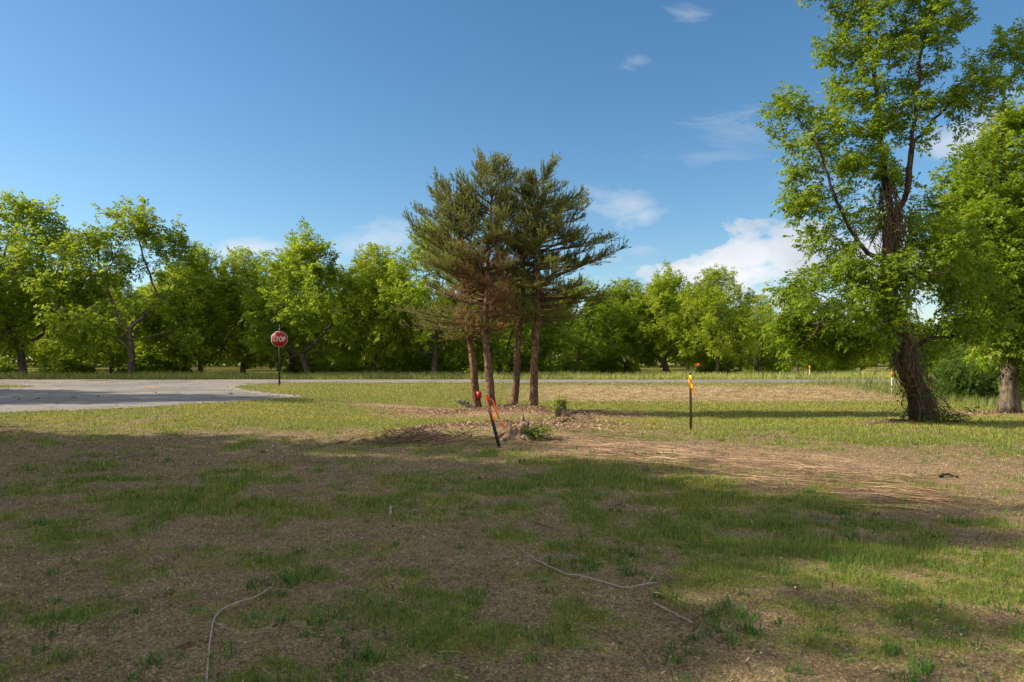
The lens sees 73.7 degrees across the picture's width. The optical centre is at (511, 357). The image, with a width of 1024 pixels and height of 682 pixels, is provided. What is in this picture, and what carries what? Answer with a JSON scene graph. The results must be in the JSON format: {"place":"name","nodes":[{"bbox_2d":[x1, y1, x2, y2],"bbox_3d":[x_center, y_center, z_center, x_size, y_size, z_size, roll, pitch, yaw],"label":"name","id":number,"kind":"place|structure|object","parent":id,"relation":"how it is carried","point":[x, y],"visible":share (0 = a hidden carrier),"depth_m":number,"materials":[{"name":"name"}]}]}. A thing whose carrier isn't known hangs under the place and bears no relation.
{"place":"outdoors","nodes":[
{"label":"outdoors","id":0,"kind":"place"},
{"bbox_2d":[0,382,311,413],"bbox_3d":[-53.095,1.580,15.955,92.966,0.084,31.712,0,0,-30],"label":"side road","id":1,"kind":"structure","parent":0,"point":[111,395],"depth_m":28.48,"materials":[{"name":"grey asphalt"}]},
{"bbox_2d":[0,379,898,382],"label":"road","id":2,"kind":"structure","parent":0,"point":[342,380],"depth_m":43.55,"materials":[{"name":"grey asphalt"}]},
{"bbox_2d":[0,358,1023,681],"bbox_3d":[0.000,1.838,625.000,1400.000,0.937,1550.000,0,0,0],"label":"ground","id":3,"kind":"structure","parent":0,"point":[416,548],"depth_m":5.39,"materials":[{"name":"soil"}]},
{"bbox_2d":[0,356,17,374],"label":"shrub","id":4,"kind":"object","parent":3,"relation":"on","point":[6,368],"visible":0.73,"depth_m":58.78,"materials":[{"name":"green plant"}]},
{"bbox_2d":[0,253,51,364],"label":"pecan tree","id":5,"kind":"object","parent":3,"relation":"on","point":[17,335],"visible":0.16,"depth_m":54.04,"materials":[{"name":"green plant"}]},
{"bbox_2d":[0,256,60,360],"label":"pecan tree","id":6,"kind":"object","parent":3,"relation":"on","point":[43,343],"visible":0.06,"depth_m":66.82,"materials":[{"name":"green plant"}]},
{"bbox_2d":[12,270,93,364],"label":"pecan tree","id":7,"kind":"object","parent":3,"relation":"on","point":[51,336],"visible":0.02,"depth_m":88.71,"materials":[{"name":"green plant"}]},
{"bbox_2d":[0,187,126,373],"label":"pecan tree","id":8,"kind":"object","parent":3,"relation":"on","point":[24,254],"visible":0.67,"depth_m":50.41,"materials":[{"name":"green plant"}]},
{"bbox_2d":[32,354,99,373],"bbox_3d":[-43.146,0.782,65.750,5.482,2.666,5.356,0,0,38],"label":"shrub","id":9,"kind":"object","parent":3,"relation":"on","point":[69,363],"visible":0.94,"depth_m":64.69,"materials":[{"name":"green plant"}]},
{"bbox_2d":[26,289,111,364],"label":"pecan tree","id":10,"kind":"object","parent":3,"relation":"on","point":[86,357],"visible":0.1,"depth_m":77.69,"materials":[{"name":"green plant"}]},
{"bbox_2d":[53,267,165,372],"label":"pecan tree","id":11,"kind":"object","parent":3,"relation":"on","point":[117,295],"visible":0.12,"depth_m":66.47,"materials":[{"name":"green plant"}]},
{"bbox_2d":[94,293,129,367],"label":"pecan tree","id":12,"kind":"object","parent":3,"relation":"on","point":[113,310],"visible":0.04,"depth_m":100.62,"materials":[{"name":"green plant"}]},
{"bbox_2d":[20,195,225,376],"bbox_3d":[-28.405,-5.328,50.825,12.985,14.011,11.270,0,0,-25],"label":"pecan tree","id":13,"kind":"object","parent":3,"relation":"on","point":[96,331],"visible":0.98,"depth_m":50.15,"materials":[{"name":"green plant"}]},
{"bbox_2d":[114,286,150,363],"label":"pecan tree","id":14,"kind":"object","parent":3,"relation":"on","point":[131,303],"visible":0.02,"depth_m":88.58,"materials":[{"name":"green plant"}]},
{"bbox_2d":[105,347,196,375],"bbox_3d":[-30.885,0.599,57.701,6.821,3.317,6.664,0,0,31],"label":"shrub","id":15,"kind":"object","parent":3,"relation":"on","point":[151,360],"visible":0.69,"depth_m":56.34,"materials":[{"name":"green plant"}]},
{"bbox_2d":[130,270,226,363],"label":"pecan tree","id":16,"kind":"object","parent":3,"relation":"on","point":[168,297],"visible":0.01,"depth_m":77.34,"materials":[{"name":"green plant"}]},
{"bbox_2d":[122,264,241,368],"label":"pecan tree","id":17,"kind":"object","parent":3,"relation":"on","point":[147,292],"visible":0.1,"depth_m":62.48,"materials":[{"name":"green plant"}]},
{"bbox_2d":[123,242,269,373],"bbox_3d":[-25.564,-3.868,55.841,10.406,11.072,8.567,0,0,-42],"label":"pecan tree","id":18,"kind":"object","parent":3,"relation":"on","point":[217,330],"visible":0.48,"depth_m":54.72,"materials":[{"name":"green plant"}]},
{"bbox_2d":[206,586,270,681],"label":"dead twig","id":19,"kind":"object","parent":3,"relation":"on","point":[224,626],"visible":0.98,"depth_m":4.04,"materials":[{"name":"grey wood"}]},
{"bbox_2d":[187,246,300,375],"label":"pecan tree","id":20,"kind":"object","parent":3,"relation":"on","point":[247,273],"visible":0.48,"depth_m":56.67,"materials":[{"name":"green plant"}]},
{"bbox_2d":[217,346,270,368],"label":"pecan tree","id":21,"kind":"object","parent":3,"relation":"on","point":[240,357],"depth_m":90.87,"materials":[{"name":"green plant"}]},
{"bbox_2d":[271,325,286,384],"bbox_3d":[-12.939,-0.020,37.969,0.665,3.560,0.536,0,0,22],"label":"stop sign","id":22,"kind":"object","parent":3,"relation":"on","point":[279,338],"visible":0.98,"depth_m":37.98,"materials":[{"name":"red metal"}]},
{"bbox_2d":[235,249,347,373],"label":"pecan tree","id":23,"kind":"object","parent":3,"relation":"on","point":[292,359],"visible":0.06,"depth_m":63.82,"materials":[{"name":"green plant"}]},
{"bbox_2d":[276,296,313,370],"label":"pecan tree","id":24,"kind":"object","parent":3,"relation":"on","point":[308,353],"visible":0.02,"depth_m":77.41,"materials":[{"name":"green plant"}]},
{"bbox_2d":[278,355,323,373],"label":"shrub","id":25,"kind":"object","parent":3,"relation":"on","point":[297,367],"visible":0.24,"depth_m":64.64,"materials":[{"name":"green plant"}]},
{"bbox_2d":[237,216,375,374],"bbox_3d":[-15.868,-4.668,52.968,10.765,12.730,11.329,0,0,-1],"label":"pecan tree","id":26,"kind":"object","parent":3,"relation":"on","point":[305,260],"visible":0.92,"depth_m":51.05,"materials":[{"name":"green plant"}]},
{"bbox_2d":[297,358,339,375],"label":"shrub","id":27,"kind":"object","parent":3,"relation":"on","point":[314,367],"visible":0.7,"depth_m":59.14,"materials":[{"name":"green plant"}]},
{"bbox_2d":[328,357,370,374],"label":"shrub","id":28,"kind":"object","parent":3,"relation":"on","point":[344,366],"visible":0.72,"depth_m":60.33,"materials":[{"name":"green plant"}]},
{"bbox_2d":[329,356,370,373],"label":"shrub","id":29,"kind":"object","parent":3,"relation":"on","point":[334,362],"visible":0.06,"depth_m":62.29,"materials":[{"name":"green plant"}]},
{"bbox_2d":[312,242,422,373],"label":"pecan tree","id":30,"kind":"object","parent":3,"relation":"on","point":[356,302],"visible":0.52,"depth_m":54.35,"materials":[{"name":"green plant"}]},
{"bbox_2d":[326,266,409,363],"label":"pecan tree","id":31,"kind":"object","parent":3,"relation":"on","point":[340,354],"visible":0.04,"depth_m":74.73,"materials":[{"name":"green plant"}]},
{"bbox_2d":[360,351,400,373],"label":"shrub","id":32,"kind":"object","parent":3,"relation":"on","point":[380,367],"visible":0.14,"depth_m":63.02,"materials":[{"name":"green plant"}]},
{"bbox_2d":[343,261,441,357],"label":"pecan tree","id":33,"kind":"object","parent":3,"relation":"on","point":[373,334],"visible":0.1,"depth_m":63.83,"materials":[{"name":"green plant"}]},
{"bbox_2d":[334,424,492,445],"bbox_3d":[-1.875,1.470,12.736,3.203,0.465,1.020,0,0,0],"label":"brush heap","id":34,"kind":"object","parent":3,"relation":"on","point":[427,435],"visible":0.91,"depth_m":12.63,"materials":[{"name":"brown wood"}]},
{"bbox_2d":[384,348,464,376],"bbox_3d":[-7.593,0.624,57.023,6.646,3.232,6.494,0,0,-41],"label":"shrub","id":35,"kind":"object","parent":3,"relation":"on","point":[420,363],"visible":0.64,"depth_m":56.22,"materials":[{"name":"green plant"}]},
{"bbox_2d":[362,216,497,374],"bbox_3d":[-5.635,-4.774,53.744,12.150,12.930,10.334,0,0,-29],"label":"pecan tree","id":36,"kind":"object","parent":3,"relation":"on","point":[430,337],"visible":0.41,"depth_m":52.40,"materials":[{"name":"green plant"}]},
{"bbox_2d":[412,290,481,359],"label":"pecan tree","id":37,"kind":"object","parent":3,"relation":"on","point":[455,345],"visible":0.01,"depth_m":75.59,"materials":[{"name":"green plant"}]},
{"bbox_2d":[391,166,509,406],"bbox_3d":[-2.279,-2.406,24.771,4.571,8.735,4.130,0,0,0],"label":"pine tree","id":38,"kind":"object","parent":3,"relation":"on","point":[438,243],"visible":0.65,"depth_m":24.18,"materials":[{"name":"green plant"}]},
{"bbox_2d":[434,421,488,441],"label":"fallen branch","id":39,"kind":"object","parent":3,"relation":"on","point":[464,432],"visible":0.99,"depth_m":12.72,"materials":[{"name":"wood"}]},
{"bbox_2d":[439,351,484,373],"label":"shrub","id":40,"kind":"object","parent":3,"relation":"on","point":[465,368],"visible":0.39,"depth_m":62.56,"materials":[{"name":"green plant"}]},
{"bbox_2d":[414,144,524,405],"bbox_3d":[-1.370,-2.778,24.128,3.818,9.214,4.024,0,0,0],"label":"pine tree","id":41,"kind":"object","parent":3,"relation":"on","point":[501,193],"visible":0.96,"depth_m":23.55,"materials":[{"name":"green plant"}]},
{"bbox_2d":[458,400,483,408],"bbox_3d":[-1.581,1.889,26.202,0.384,0.322,5.794,0,0,-11],"label":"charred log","id":42,"kind":"object","parent":3,"relation":"on","point":[467,404],"visible":0.71,"depth_m":27.73,"materials":[{"name":"grey wood"}]},
{"bbox_2d":[4,318,951,366],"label":"wood","id":43,"kind":"object","parent":3,"relation":"on","point":[217,363],"visible":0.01,"depth_m":117.29,"materials":[{"name":"green plant"}]},
{"bbox_2d":[484,395,505,447],"bbox_3d":[-0.236,1.191,11.837,0.228,1.137,0.115,-14,0,0],"label":"metal post","id":44,"kind":"object","parent":3,"relation":"on","point":[492,418],"visible":0.98,"depth_m":11.86,"materials":[{"name":"metal"}]},
{"bbox_2d":[442,264,553,374],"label":"pecan tree","id":45,"kind":"object","parent":3,"relation":"on","point":[502,353],"visible":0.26,"depth_m":55.14,"materials":[{"name":"green plant"}]},
{"bbox_2d":[492,356,509,373],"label":"shrub","id":46,"kind":"object","parent":3,"relation":"on","point":[496,368],"visible":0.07,"depth_m":62.40,"materials":[{"name":"green plant"}]},
{"bbox_2d":[0,411,1023,681],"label":"weeds","id":47,"kind":"object","parent":3,"relation":"on","point":[618,557],"visible":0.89,"depth_m":4.28,"materials":[{"name":"green plant"}]},
{"bbox_2d":[1,415,1022,678],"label":"straw stems","id":48,"kind":"object","parent":3,"relation":"on","point":[873,493],"visible":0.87,"depth_m":9.06,"materials":[{"name":"beige plant"}]},
{"bbox_2d":[0,383,1023,681],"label":"dry thatch","id":49,"kind":"object","parent":3,"relation":"on","point":[474,525],"visible":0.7,"depth_m":6.62,"materials":[{"name":"brown plant"}]},
{"bbox_2d":[0,403,1023,681],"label":"wood litter","id":50,"kind":"object","parent":3,"relation":"on","point":[506,423],"visible":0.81,"depth_m":10.06,"materials":[{"name":"brown wood"}]},
{"bbox_2d":[479,414,559,441],"bbox_3d":[0.146,1.381,12.661,1.522,0.669,0.805,0,0,0],"label":"tree stump","id":51,"kind":"object","parent":3,"relation":"on","point":[521,430],"visible":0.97,"depth_m":12.50,"materials":[{"name":"brown wood"}]},
{"bbox_2d":[490,168,561,403],"bbox_3d":[0.287,-2.556,24.829,2.798,8.913,3.343,0,0,21],"label":"pine tree","id":52,"kind":"object","parent":3,"relation":"on","point":[514,397],"visible":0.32,"depth_m":24.70,"materials":[{"name":"green plant"}]},
{"bbox_2d":[503,356,557,374],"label":"shrub","id":53,"kind":"object","parent":3,"relation":"on","point":[544,366],"visible":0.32,"depth_m":58.40,"materials":[{"name":"green plant"}]},
{"bbox_2d":[489,268,574,357],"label":"pecan tree","id":54,"kind":"object","parent":3,"relation":"on","point":[522,349],"visible":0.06,"depth_m":65.79,"materials":[{"name":"green plant"}]},
{"bbox_2d":[531,520,554,528],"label":"dead twig","id":55,"kind":"object","parent":3,"relation":"on","point":[543,524],"visible":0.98,"depth_m":6.55,"materials":[{"name":"wood"}]},
{"bbox_2d":[543,395,570,417],"bbox_3d":[1.458,1.577,21.537,0.938,0.781,0.754,0,0,-27],"label":"tree stump","id":56,"kind":"object","parent":3,"relation":"on","point":[559,408],"visible":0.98,"depth_m":21.44,"materials":[{"name":"green plant"}]},
{"bbox_2d":[503,150,631,405],"bbox_3d":[1.891,-2.667,24.343,4.725,9.045,4.260,0,0,0],"label":"pine tree","id":57,"kind":"object","parent":3,"relation":"on","point":[555,211],"visible":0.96,"depth_m":23.89,"materials":[{"name":"green plant"}]},
{"bbox_2d":[546,294,589,359],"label":"pecan tree","id":58,"kind":"object","parent":3,"relation":"on","point":[570,328],"visible":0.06,"depth_m":77.68,"materials":[{"name":"green plant"}]},
{"bbox_2d":[546,351,601,373],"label":"shrub","id":59,"kind":"object","parent":3,"relation":"on","point":[560,363],"visible":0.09,"depth_m":64.76,"materials":[{"name":"green plant"}]},
{"bbox_2d":[527,275,640,375],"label":"pecan tree","id":60,"kind":"object","parent":3,"relation":"on","point":[579,344],"visible":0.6,"depth_m":55.33,"materials":[{"name":"green plant"}]},
{"bbox_2d":[552,348,631,374],"bbox_3d":[6.807,0.562,59.102,6.887,3.428,7.049,0,0,41],"label":"shrub","id":61,"kind":"object","parent":3,"relation":"on","point":[610,366],"visible":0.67,"depth_m":58.25,"materials":[{"name":"green plant"}]},
{"bbox_2d":[568,408,615,414],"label":"fallen branch","id":62,"kind":"object","parent":3,"relation":"on","point":[591,410],"visible":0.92,"depth_m":23.97,"materials":[{"name":"brown wood"}]},
{"bbox_2d":[530,556,660,587],"bbox_3d":[0.552,1.558,5.045,1.070,0.087,0.378,0,0,25],"label":"dead twig","id":63,"kind":"object","parent":3,"relation":"on","point":[593,578],"visible":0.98,"depth_m":4.89,"materials":[{"name":"grey wood"}]},
{"bbox_2d":[569,289,624,357],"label":"pecan tree","id":64,"kind":"object","parent":3,"relation":"on","point":[588,317],"depth_m":87.43,"materials":[{"name":"green plant"}]},
{"bbox_2d":[575,281,660,359],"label":"pecan tree","id":65,"kind":"object","parent":3,"relation":"on","point":[581,333],"visible":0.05,"depth_m":66.08,"materials":[{"name":"green plant"}]},
{"bbox_2d":[581,277,673,373],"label":"pecan tree","id":66,"kind":"object","parent":3,"relation":"on","point":[623,301],"visible":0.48,"depth_m":58.65,"materials":[{"name":"green plant"}]},
{"bbox_2d":[617,355,641,373],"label":"shrub","id":67,"kind":"object","parent":3,"relation":"on","point":[631,369],"visible":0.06,"depth_m":64.71,"materials":[{"name":"green plant"}]},
{"bbox_2d":[623,287,685,370],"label":"pecan tree","id":68,"kind":"object","parent":3,"relation":"on","point":[662,355],"visible":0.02,"depth_m":75.89,"materials":[{"name":"green plant"}]},
{"bbox_2d":[616,258,717,374],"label":"pecan tree","id":69,"kind":"object","parent":3,"relation":"on","point":[659,295],"visible":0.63,"depth_m":56.81,"materials":[{"name":"green plant"}]},
{"bbox_2d":[654,602,691,621],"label":"dead twig","id":70,"kind":"object","parent":3,"relation":"on","point":[672,612],"visible":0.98,"depth_m":4.26,"materials":[{"name":"grey wood"}]},
{"bbox_2d":[662,347,710,368],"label":"pecan tree","id":71,"kind":"object","parent":3,"relation":"on","point":[687,367],"depth_m":91.66,"materials":[{"name":"green plant"}]},
{"bbox_2d":[689,373,694,429],"bbox_3d":[4.117,1.113,15.716,0.116,1.527,0.165,0,0,-31],"label":"metal post","id":72,"kind":"object","parent":3,"relation":"on","point":[691,391],"visible":0.99,"depth_m":15.74,"materials":[{"name":"metal"}]},
{"bbox_2d":[666,286,740,368],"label":"pecan tree","id":73,"kind":"object","parent":3,"relation":"on","point":[693,358],"visible":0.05,"depth_m":66.38,"materials":[{"name":"green plant"}]},
{"bbox_2d":[663,263,760,373],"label":"pecan tree","id":74,"kind":"object","parent":3,"relation":"on","point":[726,345],"visible":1,"depth_m":52.85,"materials":[{"name":"green plant"}]},
{"bbox_2d":[694,359,742,375],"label":"shrub","id":75,"kind":"object","parent":3,"relation":"on","point":[709,368],"visible":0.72,"depth_m":59.44,"materials":[{"name":"green plant"}]},
{"bbox_2d":[705,308,774,370],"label":"pecan tree","id":76,"kind":"object","parent":3,"relation":"on","point":[750,341],"visible":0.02,"depth_m":77.42,"materials":[{"name":"green plant"}]},
{"bbox_2d":[722,293,788,371],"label":"pecan tree","id":77,"kind":"object","parent":3,"relation":"on","point":[767,359],"visible":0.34,"depth_m":57.98,"materials":[{"name":"green plant"}]},
{"bbox_2d":[744,356,791,374],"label":"shrub","id":78,"kind":"object","parent":3,"relation":"on","point":[769,370],"visible":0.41,"depth_m":61.61,"materials":[{"name":"green plant"}]},
{"bbox_2d":[778,331,824,372],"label":"pecan tree","id":79,"kind":"object","parent":3,"relation":"on","point":[797,369],"visible":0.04,"depth_m":62.59,"materials":[{"name":"green plant"}]},
{"bbox_2d":[799,357,858,374],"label":"shrub","id":80,"kind":"object","parent":3,"relation":"on","point":[813,368],"visible":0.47,"depth_m":62.71,"materials":[{"name":"green plant"}]},
{"bbox_2d":[825,325,877,368],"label":"pecan tree","id":81,"kind":"object","parent":3,"relation":"on","point":[867,361],"visible":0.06,"depth_m":63.67,"materials":[{"name":"green plant"}]},
{"bbox_2d":[851,341,877,369],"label":"pecan tree","id":82,"kind":"object","parent":3,"relation":"on","point":[866,363],"visible":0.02,"depth_m":64.85,"materials":[{"name":"green plant"}]},
{"bbox_2d":[858,331,885,370],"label":"pecan tree","id":83,"kind":"object","parent":3,"relation":"on","point":[872,364],"visible":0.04,"depth_m":76.87,"materials":[{"name":"green plant"}]},
{"bbox_2d":[750,0,1023,423],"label":"vine covered tree","id":84,"kind":"object","parent":3,"relation":"on","point":[947,254],"visible":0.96,"depth_m":18.00,"materials":[{"name":"green plant"}]},
{"bbox_2d":[891,371,892,394],"bbox_3d":[18.920,1.374,33.996,0.074,1.362,0.044,0,0,0],"label":"marker stake","id":85,"kind":"object","parent":3,"relation":"on","point":[892,383],"visible":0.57,"depth_m":33.99,"materials":[{"name":"white plastic"}]},
{"bbox_2d":[880,319,953,359],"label":"pecan tree","id":86,"kind":"object","parent":3,"relation":"on","point":[922,338],"visible":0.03,"depth_m":67.00,"materials":[{"name":"green plant"}]},
{"bbox_2d":[886,350,949,373],"bbox_3d":[38.298,0.676,63.727,6.239,3.034,6.096,0,0,-14],"label":"shrub","id":87,"kind":"object","parent":3,"relation":"on","point":[928,365],"visible":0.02,"depth_m":63.22,"materials":[{"name":"green plant"}]},
{"bbox_2d":[938,473,958,477],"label":"dead twig","id":88,"kind":"object","parent":3,"relation":"on","point":[943,475],"visible":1,"depth_m":9.02,"materials":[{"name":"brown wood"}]},
{"bbox_2d":[927,358,979,370],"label":"shrub","id":89,"kind":"object","parent":3,"relation":"on","point":[948,361],"visible":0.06,"depth_m":55.74,"materials":[{"name":"green plant"}]},
{"bbox_2d":[925,364,988,398],"bbox_3d":[21.598,1.394,33.334,3.269,2.260,3.491,0,0,44],"label":"thicket bush","id":90,"kind":"object","parent":3,"relation":"on","point":[949,382],"visible":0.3,"depth_m":32.53,"materials":[{"name":"green plant"}]},
{"bbox_2d":[942,330,976,358],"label":"pecan tree","id":91,"kind":"object","parent":3,"relation":"on","point":[957,350],"visible":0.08,"depth_m":75.75,"materials":[{"name":"green plant"}]},
{"bbox_2d":[946,348,992,371],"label":"shrub","id":92,"kind":"object","parent":3,"relation":"on","point":[955,354],"visible":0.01,"depth_m":66.01,"materials":[{"name":"green plant"}]},
{"bbox_2d":[919,94,1023,412],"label":"dense tree","id":93,"kind":"object","parent":3,"relation":"on","point":[985,186],"visible":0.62,"depth_m":23.38,"materials":[{"name":"green plant"}]},
{"bbox_2d":[925,343,1023,401],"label":"thicket bush","id":94,"kind":"object","parent":3,"relation":"on","point":[945,368],"visible":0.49,"depth_m":32.19,"materials":[{"name":"green plant"}]},
{"bbox_2d":[957,362,999,402],"bbox_3d":[22.228,1.471,31.882,2.616,2.646,2.824,0,0,41],"label":"thicket bush","id":95,"kind":"object","parent":3,"relation":"on","point":[983,381],"visible":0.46,"depth_m":31.57,"materials":[{"name":"green plant"}]},
{"bbox_2d":[959,358,1023,399],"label":"thicket bush","id":96,"kind":"object","parent":3,"relation":"on","point":[994,374],"visible":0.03,"depth_m":34.28,"materials":[{"name":"green plant"}]},
{"bbox_2d":[1019,364,1023,395],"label":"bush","id":97,"kind":"object","parent":3,"relation":"on","point":[1022,392],"visible":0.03,"depth_m":24.97,"materials":[{"name":"green plant"}]},
{"bbox_2d":[0,369,1023,407],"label":"verge grass","id":98,"kind":"structure","parent":0,"point":[543,375],"depth_m":48.37,"materials":[{"name":"green plant"}]},
{"bbox_2d":[0,0,1023,358],"label":"sky","id":99,"kind":"structure","parent":0,"point":[243,120],"materials":[{"name":"blue"}]}
]}

